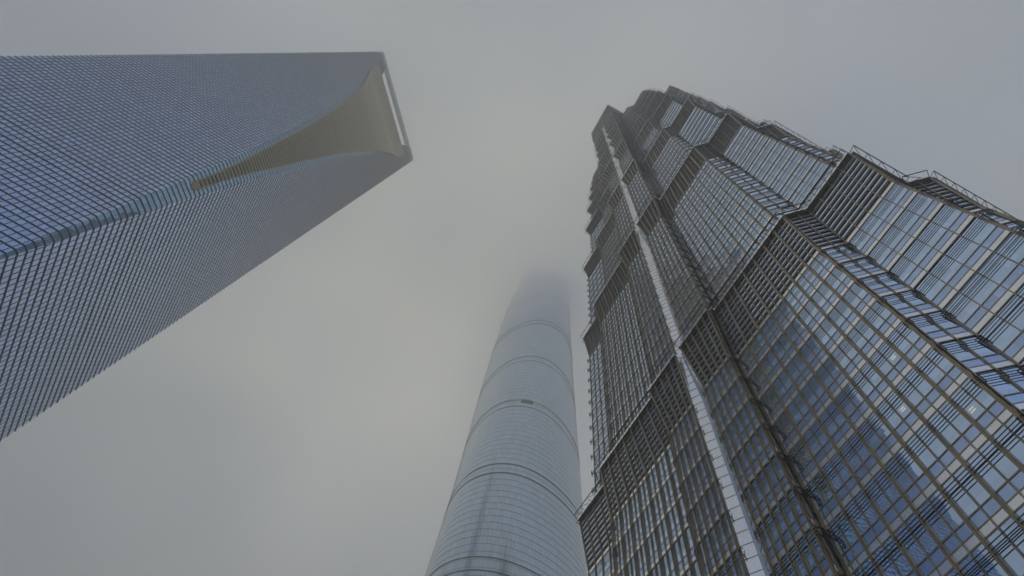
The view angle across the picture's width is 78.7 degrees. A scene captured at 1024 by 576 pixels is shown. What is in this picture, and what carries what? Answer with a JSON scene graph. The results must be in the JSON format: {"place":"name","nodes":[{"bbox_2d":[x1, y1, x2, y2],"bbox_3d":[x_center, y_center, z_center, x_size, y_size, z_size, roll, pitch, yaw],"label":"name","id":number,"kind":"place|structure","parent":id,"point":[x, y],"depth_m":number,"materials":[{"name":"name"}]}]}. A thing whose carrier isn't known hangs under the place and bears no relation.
{"place":"outdoors","nodes":[
{"label":"outdoors","id":0,"kind":"place"},
{"bbox_2d":[0,52,413,441],"bbox_3d":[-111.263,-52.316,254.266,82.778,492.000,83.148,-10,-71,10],"label":"blade tower","id":1,"kind":"structure","parent":0,"point":[144,198],"depth_m":168.91,"materials":[{"name":"blue glass"}]},
{"bbox_2d":[425,268,586,575],"bbox_3d":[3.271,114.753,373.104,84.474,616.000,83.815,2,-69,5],"label":"twisted tower","id":2,"kind":"structure","parent":0,"point":[514,503],"depth_m":336.92,"materials":[{"name":"grey glass"}]},
{"bbox_2d":[0,0,1023,575],"label":"sky","id":3,"kind":"structure","parent":0,"point":[313,415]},
{"bbox_2d":[574,85,1023,575],"bbox_3d":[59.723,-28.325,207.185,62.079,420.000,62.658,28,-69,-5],"label":"tiered tower","id":4,"kind":"structure","parent":0,"point":[805,359],"depth_m":54.69,"materials":[{"name":"blue glass"}]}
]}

